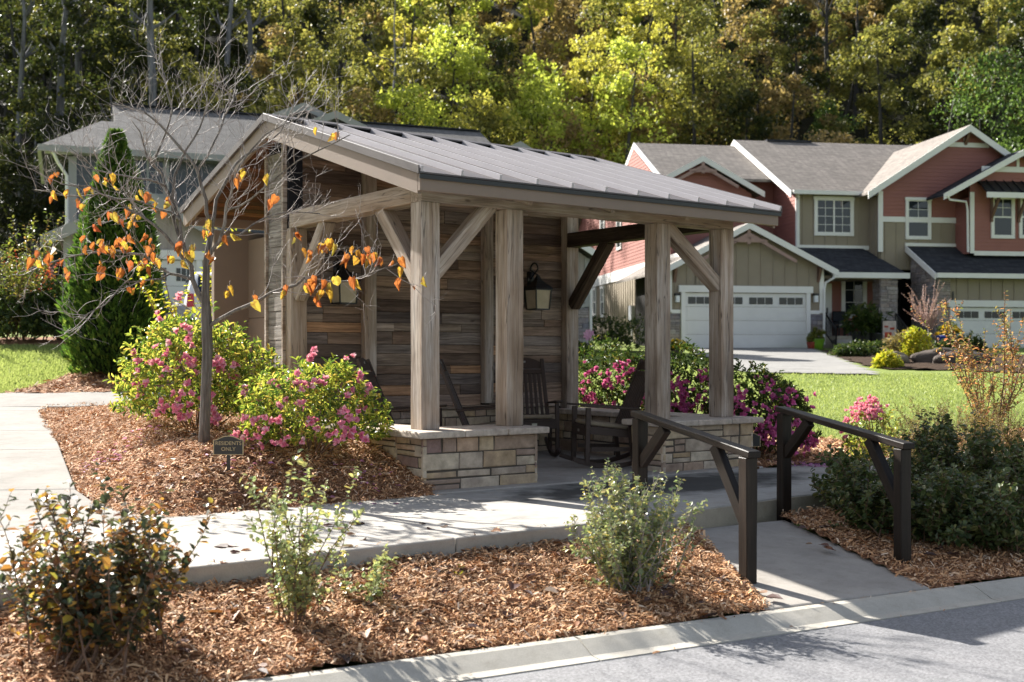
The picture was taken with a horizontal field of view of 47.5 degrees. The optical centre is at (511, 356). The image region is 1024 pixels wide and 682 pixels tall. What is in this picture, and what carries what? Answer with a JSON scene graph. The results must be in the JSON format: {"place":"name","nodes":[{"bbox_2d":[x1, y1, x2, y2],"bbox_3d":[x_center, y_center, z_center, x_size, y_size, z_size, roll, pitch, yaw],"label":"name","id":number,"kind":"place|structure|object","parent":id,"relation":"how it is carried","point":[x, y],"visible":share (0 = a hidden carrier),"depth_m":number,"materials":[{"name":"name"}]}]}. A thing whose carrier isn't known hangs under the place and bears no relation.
{"place":"outdoors","nodes":[
{"label":"outdoors","id":0,"kind":"place"},
{"bbox_2d":[0,455,1006,610],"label":"path","id":1,"kind":"structure","parent":0,"point":[512,514],"depth_m":8.21,"materials":[{"name":"concrete"}]},
{"bbox_2d":[682,495,822,528],"bbox_3d":[2.327,1.351,9.755,2.778,0.327,0.191,0,0,-38],"label":"step","id":2,"kind":"object","parent":1,"relation":"on","point":[726,516],"visible":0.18,"depth_m":9.51,"materials":[{"name":"concrete"}]},
{"bbox_2d":[0,0,1023,680],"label":"ground","id":3,"kind":"structure","parent":0,"point":[804,124],"depth_m":104.41,"materials":[{"name":"green plant"}]},
{"bbox_2d":[0,152,49,287],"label":"hillside tree","id":4,"kind":"object","parent":3,"relation":"on","point":[5,197],"visible":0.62,"depth_m":72.57,"materials":[{"name":"green plant"}]},
{"bbox_2d":[0,0,60,244],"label":"hillside tree","id":5,"kind":"object","parent":3,"relation":"on","point":[23,55],"visible":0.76,"depth_m":78.91,"materials":[{"name":"grey plant"}]},
{"bbox_2d":[0,337,65,344],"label":"mulch bed","id":6,"kind":"object","parent":3,"relation":"on","point":[38,341],"visible":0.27,"depth_m":23.83,"materials":[{"name":"brown wood"}]},
{"bbox_2d":[0,286,62,340],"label":"evergreen bush","id":7,"kind":"object","parent":6,"relation":"on","point":[26,324],"visible":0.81,"depth_m":23.66,"materials":[{"name":"green plant"}]},
{"bbox_2d":[0,208,66,340],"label":"hydrangea","id":8,"kind":"object","parent":6,"relation":"on","point":[18,285],"visible":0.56,"depth_m":24.07,"materials":[{"name":"green plant"}]},
{"bbox_2d":[24,274,65,339],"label":"evergreen bush","id":9,"kind":"object","parent":6,"relation":"on","point":[55,289],"visible":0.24,"depth_m":23.92,"materials":[{"name":"green plant"}]},
{"bbox_2d":[0,343,75,392],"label":"lawn grass","id":10,"kind":"structure","parent":3,"relation":"on","point":[51,365],"depth_m":20.68,"materials":[{"name":"green plant"}]},
{"bbox_2d":[0,80,77,282],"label":"hillside tree","id":11,"kind":"object","parent":3,"relation":"on","point":[38,124],"visible":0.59,"depth_m":73.09,"materials":[{"name":"green plant"}]},
{"bbox_2d":[26,0,85,275],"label":"hillside tree","id":12,"kind":"object","parent":3,"relation":"on","point":[64,20],"visible":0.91,"depth_m":75.01,"materials":[{"name":"grey plant"}]},
{"bbox_2d":[30,117,104,280],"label":"hillside tree","id":13,"kind":"object","parent":3,"relation":"on","point":[59,187],"visible":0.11,"depth_m":70.84,"materials":[{"name":"green plant"}]},
{"bbox_2d":[0,392,193,530],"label":"walkway","id":14,"kind":"structure","parent":3,"relation":"on","point":[31,459],"depth_m":11.54,"materials":[{"name":"concrete"}]},
{"bbox_2d":[5,367,198,392],"bbox_3d":[-5.890,0.320,19.930,3.920,0.772,4.060,0,0,0],"label":"mulch bed","id":15,"kind":"object","parent":3,"relation":"on","point":[102,384],"visible":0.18,"depth_m":18.70,"materials":[{"name":"wood chip mulch"}]},
{"bbox_2d":[55,127,172,374],"bbox_3d":[-6.732,-1.773,19.880,1.939,4.337,1.923,0,0,0],"label":"arborvitae","id":16,"kind":"object","parent":15,"relation":"on","point":[93,355],"visible":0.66,"depth_m":19.41,"materials":[{"name":"green plant"}]},
{"bbox_2d":[42,10,182,139],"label":"hillside tree","id":17,"kind":"object","parent":3,"relation":"on","point":[114,50],"visible":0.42,"depth_m":77.75,"materials":[{"name":"green plant"}]},
{"bbox_2d":[129,0,177,105],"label":"hillside tree","id":18,"kind":"object","parent":3,"relation":"on","point":[150,26],"visible":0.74,"depth_m":76.88,"materials":[{"name":"grey plant"}]},
{"bbox_2d":[129,32,214,105],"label":"hillside tree","id":19,"kind":"object","parent":3,"relation":"on","point":[166,57],"visible":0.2,"depth_m":80.30,"materials":[{"name":"green plant"}]},
{"bbox_2d":[129,226,250,387],"bbox_3d":[-4.206,-0.583,15.534,1.702,2.957,1.770,0,0,-20],"label":"tree","id":20,"kind":"object","parent":3,"relation":"on","point":[171,310],"visible":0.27,"depth_m":15.56,"materials":[{"name":"yellow plant"}]},
{"bbox_2d":[160,60,234,109],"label":"hillside tree","id":21,"kind":"object","parent":3,"relation":"on","point":[193,81],"visible":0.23,"depth_m":74.22,"materials":[{"name":"green plant"}]},
{"bbox_2d":[207,0,255,110],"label":"hillside tree","id":22,"kind":"object","parent":3,"relation":"on","point":[229,27],"visible":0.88,"depth_m":83.06,"materials":[{"name":"grey plant"}]},
{"bbox_2d":[41,406,432,516],"bbox_3d":[-3.560,0.931,12.997,2.997,0.785,9.319,0,0,-25],"label":"mulch bed","id":23,"kind":"object","parent":3,"relation":"on","point":[241,501],"visible":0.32,"depth_m":9.74,"materials":[{"name":"bark mulch"},{"name":"wood chips"}]},
{"bbox_2d":[102,291,286,428],"bbox_3d":[-3.078,0.071,11.501,1.843,1.411,1.674,0,0,0],"label":"azalea","id":24,"kind":"object","parent":23,"relation":"on","point":[181,404],"visible":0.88,"depth_m":11.25,"materials":[{"name":"green plant"}]},
{"bbox_2d":[0,4,448,443],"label":"redbud tree","id":25,"kind":"object","parent":23,"relation":"on","point":[183,254],"visible":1,"depth_m":10.22,"materials":[{"name":"orange plant"}]},
{"bbox_2d":[213,436,243,471],"bbox_3d":[-2.302,0.864,9.448,0.245,0.450,0.017,0,0,-4],"label":"notice sign","id":26,"kind":"object","parent":23,"relation":"on","point":[228,446],"visible":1,"depth_m":9.44,"materials":[{"name":"brown metal"}]},
{"bbox_2d":[227,346,395,455],"bbox_3d":[-1.762,0.394,10.251,1.481,0.985,1.391,0,0,0],"label":"azalea","id":27,"kind":"object","parent":23,"relation":"on","point":[302,386],"visible":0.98,"depth_m":9.99,"materials":[{"name":"green plant"}]},
{"bbox_2d":[64,426,957,674],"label":"fallen leaves","id":28,"kind":"object","parent":23,"relation":"on","point":[347,658],"visible":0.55,"depth_m":7.12,"materials":[{"name":"brown plant"}]},
{"bbox_2d":[233,0,272,106],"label":"hillside tree","id":29,"kind":"object","parent":3,"relation":"on","point":[250,32],"visible":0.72,"depth_m":86.66,"materials":[{"name":"grey plant"}]},
{"bbox_2d":[242,80,290,113],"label":"hillside tree","id":30,"kind":"object","parent":3,"relation":"on","point":[278,101],"visible":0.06,"depth_m":74.13,"materials":[{"name":"green plant"}]},
{"bbox_2d":[236,33,359,119],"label":"hillside tree","id":31,"kind":"object","parent":3,"relation":"on","point":[294,76],"visible":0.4,"depth_m":76.77,"materials":[{"name":"green plant"}]},
{"bbox_2d":[37,102,605,345],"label":"townhouse","id":32,"kind":"structure","parent":3,"relation":"on","point":[175,284],"depth_m":39.33,"materials":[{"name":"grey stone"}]},
{"bbox_2d":[134,158,169,199],"bbox_3d":[-12.162,-6.019,38.853,1.435,1.497,0.090,0,0,-21],"label":"window","id":33,"kind":"structure","parent":32,"relation":"in","point":[153,187],"depth_m":38.93,"materials":[{"name":"grey glass"}]},
{"bbox_2d":[161,260,195,302],"bbox_3d":[-10.365,-1.294,32.988,2.738,2.925,0.040,0,0,-21],"label":"garage door","id":34,"kind":"structure","parent":32,"relation":"in","point":[175,284],"depth_m":33.26,"materials":[{"name":"white metal"}]},
{"bbox_2d":[291,20,395,122],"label":"hillside tree","id":35,"kind":"object","parent":3,"relation":"on","point":[355,50],"visible":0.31,"depth_m":78.68,"materials":[{"name":"green plant"}]},
{"bbox_2d":[343,0,438,122],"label":"hillside tree","id":36,"kind":"object","parent":3,"relation":"on","point":[394,61],"visible":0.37,"depth_m":78.71,"materials":[{"name":"green plant"}]},
{"bbox_2d":[372,80,454,127],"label":"hillside tree","id":37,"kind":"object","parent":3,"relation":"on","point":[398,100],"visible":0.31,"depth_m":74.86,"materials":[{"name":"green plant"}]},
{"bbox_2d":[395,22,507,142],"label":"hillside tree","id":38,"kind":"object","parent":3,"relation":"on","point":[471,52],"visible":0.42,"depth_m":79.90,"materials":[{"name":"green plant"}]},
{"bbox_2d":[180,113,781,494],"bbox_3d":[-0.591,-0.555,13.384,4.563,4.060,5.602,0,0,-36],"label":"shelter","id":39,"kind":"object","parent":3,"relation":"on","point":[476,229],"visible":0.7,"depth_m":12.51,"materials":[{"name":"brown wood"}]},
{"bbox_2d":[328,251,360,304],"bbox_3d":[-1.846,-0.874,12.733,0.270,0.592,0.300,0,0,-36],"label":"wall lantern","id":40,"kind":"object","parent":39,"relation":"attached to","point":[343,294],"depth_m":12.66,"materials":[{"name":"black metal"}]},
{"bbox_2d":[356,358,446,425],"bbox_3d":[-1.090,0.589,11.905,0.957,1.162,0.662,0,0,6],"label":"rocking chair","id":41,"kind":"object","parent":39,"relation":"on","point":[365,365],"visible":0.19,"depth_m":12.01,"materials":[{"name":"brown wood"}]},
{"bbox_2d":[439,358,495,425],"bbox_3d":[-0.317,0.589,12.182,0.957,1.162,0.662,0,0,2],"label":"rocking chair","id":42,"kind":"object","parent":39,"relation":"on","point":[460,409],"visible":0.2,"depth_m":12.12,"materials":[{"name":"brown wood"}]},
{"bbox_2d":[523,262,552,309],"bbox_3d":[0.310,-0.874,14.308,0.270,0.592,0.300,0,0,-36],"label":"wall lantern","id":43,"kind":"object","parent":39,"relation":"attached to","point":[537,292],"depth_m":14.24,"materials":[{"name":"black metal"}]},
{"bbox_2d":[523,358,562,456],"bbox_3d":[0.212,0.589,13.737,0.662,1.162,0.958,0,0,-8],"label":"rocking chair","id":44,"kind":"object","parent":39,"relation":"on","point":[542,419],"visible":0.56,"depth_m":13.95,"materials":[{"name":"brown wood"}]},
{"bbox_2d":[559,359,644,467],"bbox_3d":[1.040,0.589,12.489,0.957,1.162,0.662,0,0,-12],"label":"rocking chair","id":45,"kind":"object","parent":39,"relation":"on","point":[587,426],"visible":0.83,"depth_m":12.35,"materials":[{"name":"brown wood"}]},
{"bbox_2d":[450,95,516,145],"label":"hillside tree","id":46,"kind":"object","parent":3,"relation":"on","point":[486,121],"visible":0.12,"depth_m":74.29,"materials":[{"name":"green plant"}]},
{"bbox_2d":[473,34,524,132],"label":"hillside tree","id":47,"kind":"object","parent":3,"relation":"on","point":[499,49],"visible":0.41,"depth_m":86.64,"materials":[{"name":"green plant"}]},
{"bbox_2d":[0,360,1023,681],"bbox_3d":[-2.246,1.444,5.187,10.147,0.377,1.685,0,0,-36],"label":"mulch bed","id":48,"kind":"object","parent":3,"relation":"on","point":[572,633],"visible":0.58,"depth_m":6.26,"materials":[{"name":"brown wood"}]},
{"bbox_2d":[0,462,217,675],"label":"bronze shrub","id":49,"kind":"object","parent":48,"relation":"on","point":[79,604],"visible":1,"depth_m":5.38,"materials":[{"name":"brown plant"}]},
{"bbox_2d":[238,449,365,625],"bbox_3d":[-1.119,0.959,6.236,0.821,0.939,0.526,0,0,-39],"label":"twiggy shrub","id":50,"kind":"object","parent":48,"relation":"on","point":[298,597],"visible":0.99,"depth_m":6.13,"materials":[{"name":"green plant"}]},
{"bbox_2d":[329,543,398,602],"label":"seedling shrub","id":51,"kind":"object","parent":48,"relation":"on","point":[375,575],"visible":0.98,"depth_m":6.56,"materials":[{"name":"green plant"}]},
{"bbox_2d":[563,457,707,595],"bbox_3d":[0.742,1.042,7.215,0.881,0.837,1.173,0,0,0],"label":"shrub","id":52,"kind":"object","parent":48,"relation":"on","point":[617,552],"visible":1,"depth_m":7.06,"materials":[{"name":"green plant"}]},
{"bbox_2d":[630,410,760,583],"bbox_3d":[1.242,1.060,8.093,0.102,1.319,1.464,0,0,-25],"label":"handrail","id":53,"kind":"object","parent":48,"relation":"on","point":[742,496],"visible":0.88,"depth_m":7.65,"materials":[{"name":"brown wood"}]},
{"bbox_2d":[0,0,1023,264],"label":"forest","id":54,"kind":"object","parent":3,"relation":"on","point":[956,38],"visible":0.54,"depth_m":89.08,"materials":[{"name":"green plant"}]},
{"bbox_2d":[501,70,598,156],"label":"hillside tree","id":55,"kind":"object","parent":3,"relation":"on","point":[547,102],"visible":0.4,"depth_m":78.31,"materials":[{"name":"green plant"}]},
{"bbox_2d":[525,108,611,160],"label":"hillside tree","id":56,"kind":"object","parent":3,"relation":"on","point":[569,130],"visible":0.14,"depth_m":76.13,"materials":[{"name":"green plant"}]},
{"bbox_2d":[544,32,646,162],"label":"hillside tree","id":57,"kind":"object","parent":3,"relation":"on","point":[583,59],"visible":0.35,"depth_m":82.42,"materials":[{"name":"green plant"}]},
{"bbox_2d":[592,313,630,349],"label":"border shrub","id":58,"kind":"object","parent":3,"relation":"on","point":[608,321],"visible":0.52,"depth_m":42.77,"materials":[{"name":"green plant"}]},
{"bbox_2d":[599,313,670,351],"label":"border shrub","id":59,"kind":"object","parent":3,"relation":"on","point":[628,327],"visible":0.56,"depth_m":41.78,"materials":[{"name":"green plant"}]},
{"bbox_2d":[592,70,680,163],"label":"hillside tree","id":60,"kind":"object","parent":3,"relation":"on","point":[641,101],"visible":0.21,"depth_m":81.46,"materials":[{"name":"green plant"}]},
{"bbox_2d":[591,0,711,151],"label":"hillside tree","id":61,"kind":"object","parent":3,"relation":"on","point":[638,5],"visible":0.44,"depth_m":85.99,"materials":[{"name":"green plant"}]},
{"bbox_2d":[650,32,747,145],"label":"hillside tree","id":62,"kind":"object","parent":3,"relation":"on","point":[701,54],"visible":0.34,"depth_m":88.04,"materials":[{"name":"green plant"}]},
{"bbox_2d":[716,9,809,139],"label":"hillside tree","id":63,"kind":"object","parent":3,"relation":"on","point":[777,46],"visible":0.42,"depth_m":90.17,"materials":[{"name":"green plant"}]},
{"bbox_2d":[578,125,1023,347],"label":"townhouse","id":64,"kind":"structure","parent":3,"relation":"on","point":[881,226],"depth_m":48.16,"materials":[{"name":"beige"}]},
{"bbox_2d":[685,293,805,347],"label":"garage door","id":65,"kind":"structure","parent":64,"relation":"in","point":[753,313],"depth_m":45.52,"materials":[{"name":"white metal"}]},
{"bbox_2d":[813,196,854,235],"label":"window","id":66,"kind":"structure","parent":64,"relation":"in","point":[833,215],"depth_m":48.64,"materials":[{"name":"white glass"}]},
{"bbox_2d":[841,281,866,317],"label":"window","id":67,"kind":"structure","parent":64,"relation":"in","point":[851,291],"depth_m":48.69,"materials":[{"name":"grey glass"}]},
{"bbox_2d":[904,197,931,239],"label":"window","id":68,"kind":"structure","parent":64,"relation":"in","point":[914,206],"depth_m":48.29,"materials":[{"name":"white glass"}]},
{"bbox_2d":[954,307,1023,347],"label":"garage door","id":69,"kind":"structure","parent":64,"relation":"in","point":[985,316],"depth_m":46.64,"materials":[{"name":"white metal"}]},
{"bbox_2d":[990,197,1015,238],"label":"window","id":70,"kind":"structure","parent":64,"relation":"in","point":[1003,224],"depth_m":47.71,"materials":[{"name":"white glass"}]},
{"bbox_2d":[700,520,928,612],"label":"ramp","id":71,"kind":"structure","parent":3,"relation":"on","point":[794,569],"depth_m":7.91,"materials":[{"name":"concrete"}]},
{"bbox_2d":[809,0,854,142],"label":"hillside tree","id":72,"kind":"object","parent":3,"relation":"on","point":[826,14],"visible":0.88,"depth_m":92.87,"materials":[{"name":"grey plant"}]},
{"bbox_2d":[803,98,863,142],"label":"hillside tree","id":73,"kind":"object","parent":3,"relation":"on","point":[816,125],"visible":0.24,"depth_m":88.77,"materials":[{"name":"green plant"}]},
{"bbox_2d":[839,300,881,343],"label":"fern planter","id":74,"kind":"object","parent":3,"relation":"on","point":[865,332],"visible":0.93,"depth_m":43.91,"materials":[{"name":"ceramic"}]},
{"bbox_2d":[834,35,898,143],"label":"hillside tree","id":75,"kind":"object","parent":3,"relation":"on","point":[840,93],"visible":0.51,"depth_m":92.46,"materials":[{"name":"green plant"}]},
{"bbox_2d":[755,431,1022,468],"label":"mulch bed","id":76,"kind":"object","parent":3,"relation":"on","point":[801,458],"visible":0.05,"depth_m":13.72,"materials":[{"name":"wood"}]},
{"bbox_2d":[578,331,677,410],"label":"azalea","id":77,"kind":"object","parent":76,"relation":"on","point":[593,395],"visible":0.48,"depth_m":15.38,"materials":[{"name":"pink plant"}]},
{"bbox_2d":[624,337,741,413],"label":"azalea","id":78,"kind":"object","parent":76,"relation":"on","point":[684,404],"visible":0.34,"depth_m":14.27,"materials":[{"name":"green plant"}]},
{"bbox_2d":[700,358,821,456],"bbox_3d":[2.868,0.608,13.473,1.449,1.195,1.292,0,0,0],"label":"azalea","id":79,"kind":"object","parent":76,"relation":"on","point":[766,427],"visible":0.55,"depth_m":13.14,"materials":[{"name":"purple plant"}]},
{"bbox_2d":[839,394,909,458],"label":"azalea","id":80,"kind":"object","parent":76,"relation":"on","point":[868,408],"visible":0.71,"depth_m":13.16,"materials":[{"name":"pink plant"}]},
{"bbox_2d":[779,508,1023,588],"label":"mulch bed","id":81,"kind":"object","parent":3,"relation":"on","point":[920,563],"visible":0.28,"depth_m":8.40,"materials":[{"name":"wood chip mulch"}]},
{"bbox_2d":[775,406,914,563],"bbox_3d":[2.495,1.063,8.873,0.104,1.314,1.592,0,0,-21],"label":"handrail","id":82,"kind":"object","parent":81,"relation":"on","point":[896,483],"visible":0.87,"depth_m":8.44,"materials":[{"name":"brown wood"}]},
{"bbox_2d":[808,445,892,512],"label":"hedge shrub","id":83,"kind":"object","parent":81,"relation":"on","point":[828,463],"visible":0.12,"depth_m":9.84,"materials":[{"name":"green plant"}]},
{"bbox_2d":[809,443,932,540],"bbox_3d":[2.888,1.052,9.031,0.988,0.708,0.954,0,0,0],"label":"hedge shrub","id":84,"kind":"object","parent":81,"relation":"on","point":[866,507],"visible":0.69,"depth_m":8.95,"materials":[{"name":"green plant"}]},
{"bbox_2d":[882,407,1008,492],"bbox_3d":[3.934,0.895,10.524,1.030,0.875,1.038,0,0,28],"label":"hedge shrub","id":85,"kind":"object","parent":81,"relation":"on","point":[950,441],"visible":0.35,"depth_m":10.50,"materials":[{"name":"green plant"}]},
{"bbox_2d":[874,446,1017,550],"bbox_3d":[3.350,1.068,8.765,0.972,0.777,0.990,0,0,42],"label":"hedge shrub","id":86,"kind":"object","parent":81,"relation":"on","point":[940,521],"visible":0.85,"depth_m":8.65,"materials":[{"name":"green plant"}]},
{"bbox_2d":[916,410,1023,504],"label":"hedge shrub","id":87,"kind":"object","parent":81,"relation":"on","point":[980,459],"visible":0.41,"depth_m":9.78,"materials":[{"name":"green plant"}]},
{"bbox_2d":[945,467,1023,556],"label":"hedge shrub","id":88,"kind":"object","parent":81,"relation":"on","point":[995,533],"visible":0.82,"depth_m":8.57,"materials":[{"name":"green plant"}]},
{"bbox_2d":[965,448,1023,520],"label":"hedge shrub","id":89,"kind":"object","parent":81,"relation":"on","point":[1018,475],"visible":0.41,"depth_m":9.29,"materials":[{"name":"green plant"}]},
{"bbox_2d":[864,395,970,463],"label":"feathery shrub","id":90,"kind":"object","parent":3,"relation":"on","point":[917,425],"visible":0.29,"depth_m":12.51,"materials":[{"name":"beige plant"}]},
{"bbox_2d":[819,350,1023,372],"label":"mulch bed","id":91,"kind":"object","parent":3,"relation":"on","point":[865,360],"visible":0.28,"depth_m":32.46,"materials":[{"name":"brown wood"}]},
{"bbox_2d":[827,341,871,357],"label":"border shrub","id":92,"kind":"object","parent":91,"relation":"on","point":[849,350],"visible":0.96,"depth_m":37.72,"materials":[{"name":"green plant"}]},
{"bbox_2d":[870,348,904,368],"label":"border shrub","id":93,"kind":"object","parent":91,"relation":"on","point":[890,359],"visible":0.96,"depth_m":30.85,"materials":[{"name":"yellow plant"}]},
{"bbox_2d":[898,325,935,356],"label":"border shrub","id":94,"kind":"object","parent":91,"relation":"on","point":[915,337],"visible":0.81,"depth_m":35.85,"materials":[{"name":"yellow plant"}]},
{"bbox_2d":[901,280,950,344],"bbox_3d":[14.025,-1.268,39.538,1.461,2.617,1.671,0,0,40],"label":"standard tree","id":95,"kind":"object","parent":91,"relation":"on","point":[930,318],"visible":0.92,"depth_m":39.43,"materials":[{"name":"pink plant"}]},
{"bbox_2d":[888,30,957,139],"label":"hillside tree","id":96,"kind":"object","parent":3,"relation":"on","point":[928,50],"visible":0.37,"depth_m":96.81,"materials":[{"name":"green plant"}]},
{"bbox_2d":[908,392,1023,465],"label":"feathery shrub","id":97,"kind":"object","parent":3,"relation":"on","point":[972,418],"visible":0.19,"depth_m":12.75,"materials":[{"name":"beige plant"}]},
{"bbox_2d":[911,291,1023,435],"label":"crape myrtle","id":98,"kind":"object","parent":3,"relation":"on","point":[968,351],"visible":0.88,"depth_m":13.08,"materials":[{"name":"orange plant"}]},
{"bbox_2d":[929,44,1023,150],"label":"hillside tree","id":99,"kind":"object","parent":3,"relation":"on","point":[982,67],"visible":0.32,"depth_m":75.49,"materials":[{"name":"green plant"}]},
{"bbox_2d":[958,399,1023,462],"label":"feathery shrub","id":100,"kind":"object","parent":3,"relation":"on","point":[1012,433],"visible":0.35,"depth_m":12.35,"materials":[{"name":"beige plant"}]},
{"bbox_2d":[992,103,1023,152],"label":"hillside tree","id":101,"kind":"object","parent":3,"relation":"on","point":[1015,140],"visible":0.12,"depth_m":75.99,"materials":[{"name":"green plant"}]},
{"bbox_2d":[463,599,1023,681],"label":"road","id":102,"kind":"structure","parent":0,"point":[982,643],"depth_m":6.12,"materials":[{"name":"grey asphalt"}]},
{"bbox_2d":[236,577,1023,681],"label":"kerb","id":103,"kind":"structure","parent":102,"relation":"on","point":[461,666],"depth_m":6.36,"materials":[{"name":"concrete"}]},
{"bbox_2d":[685,348,876,373],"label":"driveway","id":104,"kind":"structure","parent":0,"point":[803,360],"depth_m":34.55,"materials":[{"name":"concrete"}]},
{"bbox_2d":[578,352,1023,438],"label":"lawn grass","id":105,"kind":"structure","parent":0,"point":[861,383],"depth_m":22.54,"materials":[{"name":"green plant"}]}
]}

